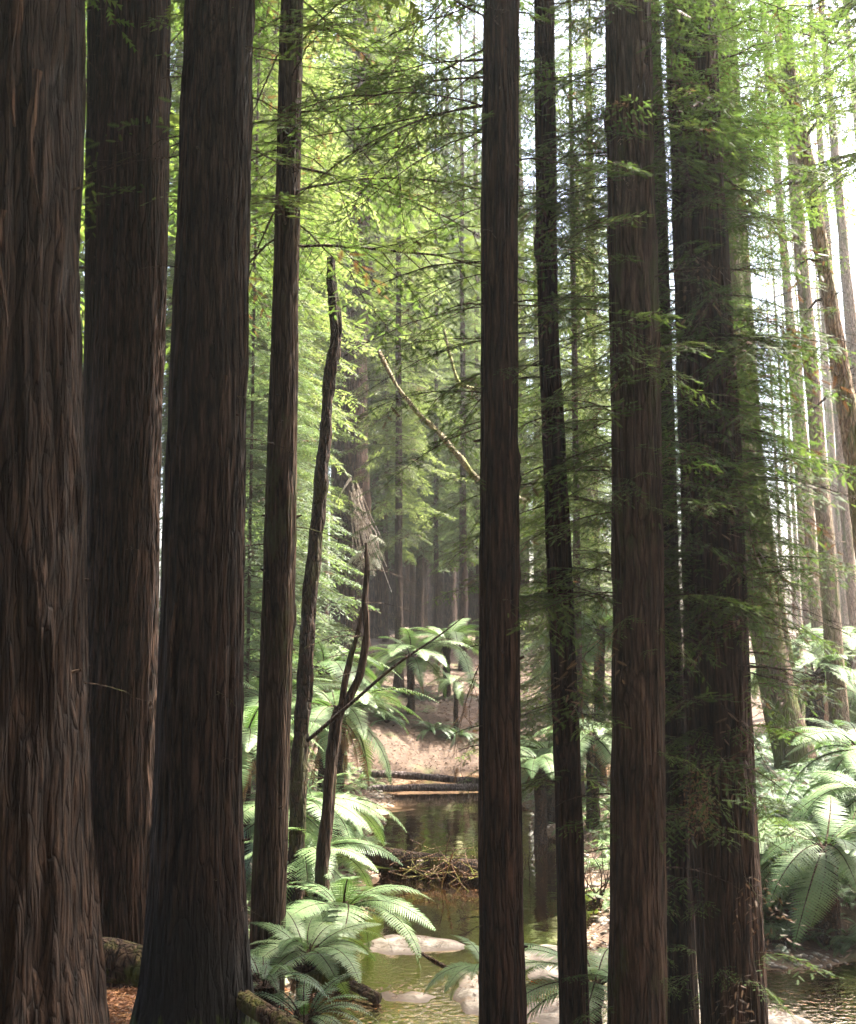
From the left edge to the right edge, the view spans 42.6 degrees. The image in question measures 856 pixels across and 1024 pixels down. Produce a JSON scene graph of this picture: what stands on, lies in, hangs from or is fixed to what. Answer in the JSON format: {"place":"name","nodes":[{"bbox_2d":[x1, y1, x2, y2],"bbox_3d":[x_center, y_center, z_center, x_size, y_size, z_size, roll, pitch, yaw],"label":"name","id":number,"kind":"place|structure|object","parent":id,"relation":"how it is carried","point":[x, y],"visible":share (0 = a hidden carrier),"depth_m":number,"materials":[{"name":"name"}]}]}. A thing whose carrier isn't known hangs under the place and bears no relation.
{"place":"outdoors","nodes":[
{"label":"outdoors","id":0,"kind":"place"},
{"bbox_2d":[81,0,855,626],"label":"sky","id":1,"kind":"structure","parent":0,"point":[852,246],"materials":[{"name":"white"}]},
{"bbox_2d":[107,627,855,1023],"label":"ground","id":2,"kind":"structure","parent":0,"point":[421,753],"depth_m":31.71,"materials":[{"name":"soil"}]},
{"bbox_2d":[79,7,178,357],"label":"redwood tree","id":3,"kind":"object","parent":2,"relation":"on","point":[82,230],"visible":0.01,"depth_m":17.00,"materials":[{"name":"green plant"}]},
{"bbox_2d":[158,3,183,644],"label":"redwood tree","id":4,"kind":"object","parent":2,"relation":"on","point":[165,412],"depth_m":40.56,"materials":[{"name":"green plant"}]},
{"bbox_2d":[85,0,279,989],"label":"redwood tree","id":5,"kind":"object","parent":2,"relation":"on","point":[125,454],"visible":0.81,"depth_m":11.45,"materials":[{"name":"brown plant"}]},
{"bbox_2d":[107,986,293,1023],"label":"leaf litter","id":6,"kind":"object","parent":2,"relation":"on","point":[113,999],"visible":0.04,"depth_m":10.08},
{"bbox_2d":[102,937,142,987],"bbox_3d":[-2.714,3.892,9.495,0.717,0.418,0.391,-1,-6,8],"label":"fallen log","id":7,"kind":"object","parent":6,"relation":"on","point":[122,960],"visible":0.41,"depth_m":9.34,"materials":[{"name":"wood"}]},
{"bbox_2d":[236,990,302,1023],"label":"fallen log","id":8,"kind":"object","parent":6,"relation":"on","point":[250,1004],"visible":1,"depth_m":8.52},
{"bbox_2d":[249,909,384,1014],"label":"tree fern","id":9,"kind":"object","parent":6,"relation":"on","point":[303,964],"visible":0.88,"depth_m":11.08,"materials":[{"name":"green plant"}]},
{"bbox_2d":[302,959,354,993],"bbox_3d":[-0.984,4.591,10.839,0.529,0.355,0.213,-1,-6,14],"label":"fallen log","id":10,"kind":"object","parent":6,"relation":"on","point":[317,975],"visible":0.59,"depth_m":10.76,"materials":[{"name":"brown wood"}]},
{"bbox_2d":[83,0,345,491],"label":"redwood tree","id":11,"kind":"object","parent":2,"relation":"on","point":[93,43],"visible":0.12,"depth_m":13.81,"materials":[{"name":"brown plant"}]},
{"bbox_2d":[0,0,455,1023],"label":"redwood tree","id":12,"kind":"object","parent":2,"relation":"on","point":[52,962],"visible":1,"depth_m":6.35,"materials":[{"name":"brown plant"}]},
{"bbox_2d":[159,3,307,598],"bbox_3d":[-5.768,-7.558,27.126,6.161,27.572,5.766,0,-6,0],"label":"redwood tree","id":13,"kind":"object","parent":2,"relation":"on","point":[168,317],"visible":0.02,"depth_m":26.64,"materials":[{"name":"green plant"}]},
{"bbox_2d":[159,206,341,698],"bbox_3d":[-4.957,-8.397,28.951,5.711,39.000,5.746,0,-6,0],"label":"redwood tree","id":14,"kind":"object","parent":2,"relation":"on","point":[339,534],"visible":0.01,"depth_m":28.04,"materials":[{"name":"green plant"}]},
{"bbox_2d":[161,0,365,706],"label":"redwood tree","id":15,"kind":"object","parent":2,"relation":"on","point":[269,91],"visible":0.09,"depth_m":28.19,"materials":[{"name":"green plant"}]},
{"bbox_2d":[159,1,379,816],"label":"redwood tree","id":16,"kind":"object","parent":2,"relation":"on","point":[253,399],"visible":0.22,"depth_m":22.14,"materials":[{"name":"green plant"}]},
{"bbox_2d":[166,0,377,556],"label":"redwood tree","id":17,"kind":"object","parent":2,"relation":"on","point":[341,414],"visible":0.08,"depth_m":30.90,"materials":[{"name":"green plant"}]},
{"bbox_2d":[167,0,395,560],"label":"redwood tree","id":18,"kind":"object","parent":2,"relation":"on","point":[374,301],"visible":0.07,"depth_m":37.42,"materials":[{"name":"green plant"}]},
{"bbox_2d":[242,704,328,885],"bbox_3d":[-2.784,4.148,16.154,2.490,2.826,2.476,-6,-8,44],"label":"tree fern","id":19,"kind":"object","parent":2,"relation":"on","point":[249,742],"visible":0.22,"depth_m":15.94,"materials":[{"name":"green plant"}]},
{"bbox_2d":[251,953,333,1006],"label":"fern","id":20,"kind":"object","parent":2,"relation":"on","point":[264,984],"visible":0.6,"depth_m":9.83,"materials":[{"name":"green plant"}]},
{"bbox_2d":[242,676,349,766],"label":"tree fern","id":21,"kind":"object","parent":2,"relation":"on","point":[254,700],"visible":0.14,"depth_m":20.35,"materials":[{"name":"green plant"}]},
{"bbox_2d":[254,54,370,650],"bbox_3d":[-4.728,-8.548,40.091,5.464,36.072,5.966,0,-6,0],"label":"redwood tree","id":22,"kind":"object","parent":2,"relation":"on","point":[342,522],"visible":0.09,"depth_m":39.27,"materials":[{"name":"green plant"}]},
{"bbox_2d":[287,257,341,929],"bbox_3d":[-1.569,1.034,15.183,0.707,9.396,0.282,0,-6,0],"label":"dead snag","id":23,"kind":"object","parent":2,"relation":"on","point":[300,750],"visible":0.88,"depth_m":15.07,"materials":[{"name":"brown wood"}]},
{"bbox_2d":[243,772,386,892],"bbox_3d":[-2.078,4.840,15.908,2.548,1.972,2.442,-5,-8,42],"label":"tree fern","id":24,"kind":"object","parent":2,"relation":"on","point":[311,802],"visible":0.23,"depth_m":15.72,"materials":[{"name":"green plant"}]},
{"bbox_2d":[254,972,379,1023],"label":"fern","id":25,"kind":"object","parent":2,"relation":"on","point":[303,1017],"visible":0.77,"depth_m":9.65,"materials":[{"name":"green plant"}]},
{"bbox_2d":[244,224,393,767],"bbox_3d":[-3.586,-6.929,26.868,4.977,35.099,5.103,-5,-8,41],"label":"redwood tree","id":26,"kind":"object","parent":2,"relation":"on","point":[302,428],"visible":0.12,"depth_m":26.01,"materials":[{"name":"green plant"}]},
{"bbox_2d":[246,750,392,984],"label":"undergrowth","id":27,"kind":"object","parent":2,"relation":"on","point":[353,788],"visible":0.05,"depth_m":22.16,"materials":[{"name":"green plant"}]},
{"bbox_2d":[84,0,559,1023],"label":"redwood tree","id":28,"kind":"object","parent":2,"relation":"on","point":[196,962],"visible":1,"depth_m":9.05,"materials":[{"name":"brown plant"}]},
{"bbox_2d":[245,827,402,922],"bbox_3d":[-1.597,5.016,15.107,2.257,1.598,2.143,-2,-6,21],"label":"tree fern","id":29,"kind":"object","parent":2,"relation":"on","point":[308,865],"visible":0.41,"depth_m":15.00,"materials":[{"name":"green plant"}]},
{"bbox_2d":[255,638,399,791],"bbox_3d":[-2.277,4.665,24.534,3.214,3.872,3.471,2,-6,-15],"label":"tree fern","id":30,"kind":"object","parent":2,"relation":"on","point":[337,662],"visible":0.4,"depth_m":24.42,"materials":[{"name":"green plant"}]},
{"bbox_2d":[250,774,406,872],"bbox_3d":[-1.770,5.155,17.944,2.248,1.593,2.593,-4,-7,35],"label":"tree fern","id":31,"kind":"object","parent":2,"relation":"on","point":[342,822],"visible":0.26,"depth_m":17.94,"materials":[{"name":"green plant"}]},
{"bbox_2d":[80,0,608,1011],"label":"redwood tree","id":32,"kind":"object","parent":2,"relation":"on","point":[270,874],"visible":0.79,"depth_m":12.07,"materials":[{"name":"green plant"}]},
{"bbox_2d":[251,679,438,862],"bbox_3d":[-1.448,4.602,19.120,3.299,3.299,3.334,0,-6,0],"label":"tree fern","id":33,"kind":"object","parent":2,"relation":"on","point":[319,707],"visible":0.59,"depth_m":19.04,"materials":[{"name":"green plant"}]},
{"bbox_2d":[292,543,419,924],"bbox_3d":[-0.956,3.055,14.050,1.701,5.356,1.099,0,-6,0],"label":"forked sapling","id":34,"kind":"object","parent":2,"relation":"on","point":[323,847],"visible":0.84,"depth_m":14.12,"materials":[{"name":"brown plant"}]},
{"bbox_2d":[334,477,391,591],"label":"broken branch","id":35,"kind":"object","parent":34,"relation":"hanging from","point":[362,522],"visible":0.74,"depth_m":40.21,"materials":[{"name":"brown wood"}]},
{"bbox_2d":[306,615,465,741],"bbox_3d":[-0.527,2.102,13.857,2.022,1.599,0.049,0,-6,0],"label":"fallen pole","id":36,"kind":"object","parent":34,"relation":"on","point":[337,714],"visible":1,"depth_m":13.82,"materials":[{"name":"brown wood"}]},
{"bbox_2d":[285,876,435,985],"bbox_3d":[-0.988,5.093,13.452,2.334,1.529,2.164,-3,-7,30],"label":"tree fern","id":37,"kind":"object","parent":2,"relation":"on","point":[342,910],"visible":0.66,"depth_m":13.22,"materials":[{"name":"green plant"}]},
{"bbox_2d":[170,0,583,1023],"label":"redwood tree","id":38,"kind":"object","parent":2,"relation":"on","point":[500,926],"visible":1,"depth_m":9.10,"materials":[{"name":"green plant"}]},
{"bbox_2d":[312,0,454,667],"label":"redwood tree","id":39,"kind":"object","parent":2,"relation":"on","point":[351,461],"visible":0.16,"depth_m":42.07,"materials":[{"name":"green plant"}]},
{"bbox_2d":[312,1,458,638],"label":"redwood tree","id":40,"kind":"object","parent":2,"relation":"on","point":[376,592],"visible":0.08,"depth_m":49.96,"materials":[{"name":"green plant"}]},
{"bbox_2d":[331,16,440,641],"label":"redwood tree","id":41,"kind":"object","parent":2,"relation":"on","point":[385,630],"visible":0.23,"depth_m":47.21,"materials":[{"name":"green plant"}]},
{"bbox_2d":[326,16,465,630],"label":"redwood tree","id":42,"kind":"object","parent":2,"relation":"on","point":[391,620],"visible":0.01,"depth_m":57.73,"materials":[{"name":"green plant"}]},
{"bbox_2d":[331,0,469,691],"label":"redwood tree","id":43,"kind":"object","parent":2,"relation":"on","point":[397,447],"visible":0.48,"depth_m":38.58,"materials":[{"name":"green plant"}]},
{"bbox_2d":[364,934,465,954],"bbox_3d":[-0.283,5.912,14.580,1.503,0.490,1.267,4,-7,-31],"label":"rock","id":44,"kind":"object","parent":2,"relation":"on","point":[394,946],"visible":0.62,"depth_m":14.40,"materials":[{"name":"stone"}]},
{"bbox_2d":[366,628,470,714],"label":"tree fern","id":45,"kind":"object","parent":2,"relation":"on","point":[410,646],"visible":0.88,"depth_m":33.91,"materials":[{"name":"green plant"}]},
{"bbox_2d":[370,138,468,633],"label":"redwood tree","id":46,"kind":"object","parent":2,"relation":"on","point":[419,607],"visible":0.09,"depth_m":50.20,"materials":[{"name":"green plant"}]},
{"bbox_2d":[383,1,458,631],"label":"redwood tree","id":47,"kind":"object","parent":2,"relation":"on","point":[411,602],"visible":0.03,"depth_m":52.79,"materials":[{"name":"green plant"}]},
{"bbox_2d":[367,783,478,791],"bbox_3d":[-0.111,7.041,27.994,3.719,0.213,0.213,0,-6,-4],"label":"fallen log","id":48,"kind":"object","parent":2,"relation":"on","point":[435,787],"visible":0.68,"depth_m":27.93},
{"bbox_2d":[356,769,478,783],"bbox_3d":[-0.342,6.955,28.776,4.204,0.327,0.211,-2,-6,16],"label":"fallen log","id":49,"kind":"object","parent":48,"relation":"on","point":[406,775],"visible":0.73,"depth_m":28.68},
{"bbox_2d":[389,7,475,633],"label":"redwood tree","id":50,"kind":"object","parent":2,"relation":"on","point":[435,499],"visible":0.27,"depth_m":48.25,"materials":[{"name":"green plant"}]},
{"bbox_2d":[388,834,477,891],"bbox_3d":[0.362,5.905,18.282,2.414,1.048,2.034,0,-6,0],"label":"stick heap","id":51,"kind":"object","parent":2,"relation":"on","point":[475,874],"visible":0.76,"depth_m":18.22,"materials":[{"name":"wood"}]},
{"bbox_2d":[391,130,480,629],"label":"redwood tree","id":52,"kind":"object","parent":2,"relation":"on","point":[441,627],"visible":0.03,"depth_m":61.11,"materials":[{"name":"green plant"}]},
{"bbox_2d":[400,618,478,696],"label":"tree fern","id":53,"kind":"object","parent":2,"relation":"on","point":[457,634],"visible":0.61,"depth_m":37.50,"materials":[{"name":"green plant"}]},
{"bbox_2d":[419,85,480,671],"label":"redwood tree","id":54,"kind":"object","parent":2,"relation":"on","point":[463,519],"visible":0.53,"depth_m":43.53,"materials":[{"name":"green plant"}]},
{"bbox_2d":[308,629,593,790],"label":"leaf litter","id":55,"kind":"object","parent":2,"relation":"on","point":[427,707],"visible":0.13,"depth_m":35.46,"materials":[{"name":"plant"}]},
{"bbox_2d":[377,350,525,503],"bbox_3d":[0.463,-1.664,21.293,2.920,3.043,0.163,0,-6,0],"label":"leaning branch","id":56,"kind":"object","parent":2,"relation":"on","point":[465,464],"visible":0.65,"depth_m":21.27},
{"bbox_2d":[424,6,480,619],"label":"redwood tree","id":57,"kind":"object","parent":2,"relation":"on","point":[457,367],"visible":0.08,"depth_m":56.16,"materials":[{"name":"green plant"}]},
{"bbox_2d":[427,671,478,729],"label":"tree fern","id":58,"kind":"object","parent":2,"relation":"on","point":[455,688],"visible":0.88,"depth_m":33.50,"materials":[{"name":"green plant"}]},
{"bbox_2d":[429,28,480,628],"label":"redwood tree","id":59,"kind":"object","parent":2,"relation":"on","point":[450,615],"visible":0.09,"depth_m":63.71,"materials":[{"name":"green plant"}]},
{"bbox_2d":[453,971,478,1015],"bbox_3d":[0.551,5.727,12.739,0.634,0.472,2.018,0,-6,0],"label":"rock","id":60,"kind":"object","parent":2,"relation":"on","point":[469,1005],"visible":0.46,"depth_m":12.43,"materials":[{"name":"stone"}]},
{"bbox_2d":[433,137,519,629],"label":"redwood tree","id":61,"kind":"object","parent":2,"relation":"on","point":[474,569],"visible":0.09,"depth_m":59.54,"materials":[{"name":"green plant"}]},
{"bbox_2d":[428,13,526,647],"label":"redwood tree","id":62,"kind":"object","parent":2,"relation":"on","point":[476,552],"visible":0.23,"depth_m":47.24,"materials":[{"name":"green plant"}]},
{"bbox_2d":[428,7,532,629],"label":"redwood tree","id":63,"kind":"object","parent":2,"relation":"on","point":[470,595],"visible":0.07,"depth_m":64.30,"materials":[{"name":"green plant"}]},
{"bbox_2d":[423,935,545,1003],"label":"fern","id":64,"kind":"object","parent":2,"relation":"on","point":[467,967],"visible":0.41,"depth_m":11.14,"materials":[{"name":"green plant"}]},
{"bbox_2d":[322,0,714,1023],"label":"redwood tree","id":65,"kind":"object","parent":2,"relation":"on","point":[568,778],"visible":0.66,"depth_m":9.72,"materials":[{"name":"green plant"}]},
{"bbox_2d":[518,39,531,630],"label":"redwood tree","id":66,"kind":"object","parent":2,"relation":"on","point":[521,208],"visible":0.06,"depth_m":61.18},
{"bbox_2d":[455,368,611,783],"bbox_3d":[3.316,-4.375,30.456,5.339,30.379,4.965,0,-6,0],"label":"redwood tree","id":67,"kind":"object","parent":2,"relation":"on","point":[526,634],"visible":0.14,"depth_m":29.32,"materials":[{"name":"green plant"}]},
{"bbox_2d":[525,944,557,979],"bbox_3d":[1.451,5.845,13.791,1.402,0.457,1.513,2,-6,-18],"label":"rock","id":68,"kind":"object","parent":2,"relation":"on","point":[552,972],"visible":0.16,"depth_m":13.46,"materials":[{"name":"stone"}]},
{"bbox_2d":[527,998,558,1023],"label":"rock","id":69,"kind":"object","parent":2,"relation":"on","point":[545,1017],"visible":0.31,"depth_m":11.85,"materials":[{"name":"stone"}]},
{"bbox_2d":[474,0,612,800],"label":"redwood tree","id":70,"kind":"object","parent":2,"relation":"on","point":[574,361],"visible":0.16,"depth_m":25.47,"materials":[{"name":"green plant"}]},
{"bbox_2d":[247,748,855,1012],"bbox_3d":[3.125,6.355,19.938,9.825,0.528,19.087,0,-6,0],"label":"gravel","id":71,"kind":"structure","parent":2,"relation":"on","point":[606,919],"depth_m":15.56,"materials":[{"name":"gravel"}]},
{"bbox_2d":[344,844,477,879],"bbox_3d":[-0.053,6.065,18.897,3.182,0.466,0.394,-3,-7,27],"label":"brush pile","id":72,"kind":"object","parent":71,"relation":"on","point":[378,859],"visible":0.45,"depth_m":18.84,"materials":[{"name":"wood"}]},
{"bbox_2d":[520,732,608,824],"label":"tree fern","id":73,"kind":"object","parent":71,"relation":"on","point":[536,748],"visible":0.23,"depth_m":22.87,"materials":[{"name":"green plant"}]},
{"bbox_2d":[518,180,586,649],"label":"redwood tree","id":74,"kind":"object","parent":2,"relation":"on","point":[535,342],"visible":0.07,"depth_m":48.79,"materials":[{"name":"green plant"}]},
{"bbox_2d":[520,739,599,844],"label":"tree fern","id":75,"kind":"object","parent":2,"relation":"on","point":[544,763],"visible":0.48,"depth_m":21.39,"materials":[{"name":"green plant"}]},
{"bbox_2d":[518,205,612,701],"bbox_3d":[5.362,-2.430,38.499,5.199,18.958,5.182,5,-8,-39],"label":"redwood tree","id":76,"kind":"object","parent":2,"relation":"on","point":[565,357],"visible":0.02,"depth_m":38.60,"materials":[{"name":"green plant"}]},
{"bbox_2d":[519,2,612,782],"bbox_3d":[4.240,-4.285,27.693,4.544,29.250,4.491,0,-6,0],"label":"redwood tree","id":77,"kind":"object","parent":2,"relation":"on","point":[536,676],"visible":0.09,"depth_m":26.89,"materials":[{"name":"green plant"}]},
{"bbox_2d":[521,717,611,830],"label":"tree fern","id":78,"kind":"object","parent":2,"relation":"on","point":[593,744],"visible":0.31,"depth_m":21.89,"materials":[{"name":"green plant"}]},
{"bbox_2d":[532,605,612,790],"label":"tree fern","id":79,"kind":"object","parent":2,"relation":"on","point":[596,658],"visible":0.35,"depth_m":25.51,"materials":[{"name":"green plant"}]},
{"bbox_2d":[524,943,698,1023],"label":"tree fern","id":80,"kind":"object","parent":2,"relation":"on","point":[602,967],"visible":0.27,"depth_m":10.70,"materials":[{"name":"green plant"}]},
{"bbox_2d":[479,0,848,1023],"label":"redwood tree","id":81,"kind":"object","parent":2,"relation":"on","point":[637,986],"visible":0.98,"depth_m":9.11,"materials":[{"name":"green plant"}]},
{"bbox_2d":[524,0,817,1023],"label":"redwood tree","id":82,"kind":"object","parent":2,"relation":"on","point":[682,932],"visible":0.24,"depth_m":10.26,"materials":[{"name":"red plant"}]},
{"bbox_2d":[522,775,841,914],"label":"undergrowth","id":83,"kind":"object","parent":2,"relation":"on","point":[593,861],"visible":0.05,"depth_m":19.36,"materials":[{"name":"green plant"}]},
{"bbox_2d":[519,0,855,1023],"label":"redwood tree","id":84,"kind":"object","parent":2,"relation":"on","point":[725,778],"visible":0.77,"depth_m":9.72,"materials":[{"name":"green plant"}]},
{"bbox_2d":[715,0,817,771],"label":"leaning tree","id":85,"kind":"object","parent":2,"relation":"on","point":[782,750],"visible":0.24,"depth_m":22.52,"materials":[{"name":"green plant"}]},
{"bbox_2d":[731,0,801,712],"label":"leaning tree","id":86,"kind":"object","parent":2,"relation":"on","point":[749,287],"visible":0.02,"depth_m":27.16,"materials":[{"name":"brown plant"}]},
{"bbox_2d":[750,64,808,627],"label":"redwood tree","id":87,"kind":"object","parent":2,"relation":"on","point":[789,530],"visible":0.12,"depth_m":72.93,"materials":[{"name":"green plant"}]},
{"bbox_2d":[751,5,815,639],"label":"redwood tree","id":88,"kind":"object","parent":2,"relation":"on","point":[806,593],"visible":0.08,"depth_m":52.10,"materials":[{"name":"brown plant"}]},
{"bbox_2d":[718,4,855,560],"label":"leaning tree","id":89,"kind":"object","parent":2,"relation":"on","point":[834,328],"visible":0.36,"depth_m":19.39,"materials":[{"name":"green plant"}]},
{"bbox_2d":[719,0,855,398],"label":"redwood tree","id":90,"kind":"object","parent":2,"relation":"on","point":[851,4],"visible":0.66,"depth_m":16.86,"materials":[{"name":"green plant"}]},
{"bbox_2d":[737,0,849,735],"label":"redwood tree","id":91,"kind":"object","parent":2,"relation":"on","point":[811,543],"visible":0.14,"depth_m":36.31,"materials":[{"name":"brown plant"}]},
{"bbox_2d":[741,1,855,738],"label":"redwood tree","id":92,"kind":"object","parent":2,"relation":"on","point":[825,518],"visible":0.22,"depth_m":26.98,"materials":[{"name":"brown plant"}]},
{"bbox_2d":[758,818,842,907],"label":"tree fern","id":93,"kind":"object","parent":2,"relation":"on","point":[762,851],"visible":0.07,"depth_m":14.69,"materials":[{"name":"green plant"}]},
{"bbox_2d":[751,651,855,740],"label":"tree fern","id":94,"kind":"object","parent":2,"relation":"on","point":[818,700],"visible":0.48,"depth_m":26.45,"materials":[{"name":"green plant"}]},
{"bbox_2d":[754,733,855,957],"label":"undergrowth","id":95,"kind":"object","parent":2,"relation":"on","point":[800,791],"visible":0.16,"depth_m":18.26,"materials":[{"name":"green plant"}]},
{"bbox_2d":[759,795,855,949],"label":"tree fern","id":96,"kind":"object","parent":2,"relation":"on","point":[826,861],"visible":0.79,"depth_m":14.00,"materials":[{"name":"green plant"}]},
{"bbox_2d":[779,718,855,821],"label":"tree fern","id":97,"kind":"object","parent":2,"relation":"on","point":[839,761],"visible":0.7,"depth_m":17.68,"materials":[{"name":"green plant"}]},
{"bbox_2d":[781,0,855,668],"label":"redwood tree","id":98,"kind":"object","parent":2,"relation":"on","point":[847,543],"visible":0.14,"depth_m":44.19,"materials":[{"name":"green plant"}]},
{"bbox_2d":[787,751,855,856],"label":"tree fern","id":99,"kind":"object","parent":2,"relation":"on","point":[813,799],"visible":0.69,"depth_m":15.99,"materials":[{"name":"green plant"}]},
{"bbox_2d":[789,6,855,629],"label":"redwood tree","id":100,"kind":"object","parent":2,"relation":"on","point":[844,608],"visible":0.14,"depth_m":66.58,"materials":[{"name":"brown plant"}]},
{"bbox_2d":[793,0,855,404],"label":"redwood tree","id":101,"kind":"object","parent":2,"relation":"on","point":[847,285],"visible":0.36,"depth_m":41.17,"materials":[{"name":"green plant"}]},
{"bbox_2d":[807,152,841,620],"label":"redwood tree","id":102,"kind":"object","parent":2,"relation":"on","point":[825,412],"visible":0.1,"depth_m":86.06,"materials":[{"name":"brown plant"}]},
{"bbox_2d":[796,626,855,688],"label":"tree fern","id":103,"kind":"object","parent":2,"relation":"on","point":[849,642],"visible":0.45,"depth_m":32.56,"materials":[{"name":"green plant"}]},
{"bbox_2d":[319,768,855,1023],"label":"creek water","id":104,"kind":"structure","parent":0,"point":[422,816],"depth_m":15.47,"materials":[{"name":"liquid"}]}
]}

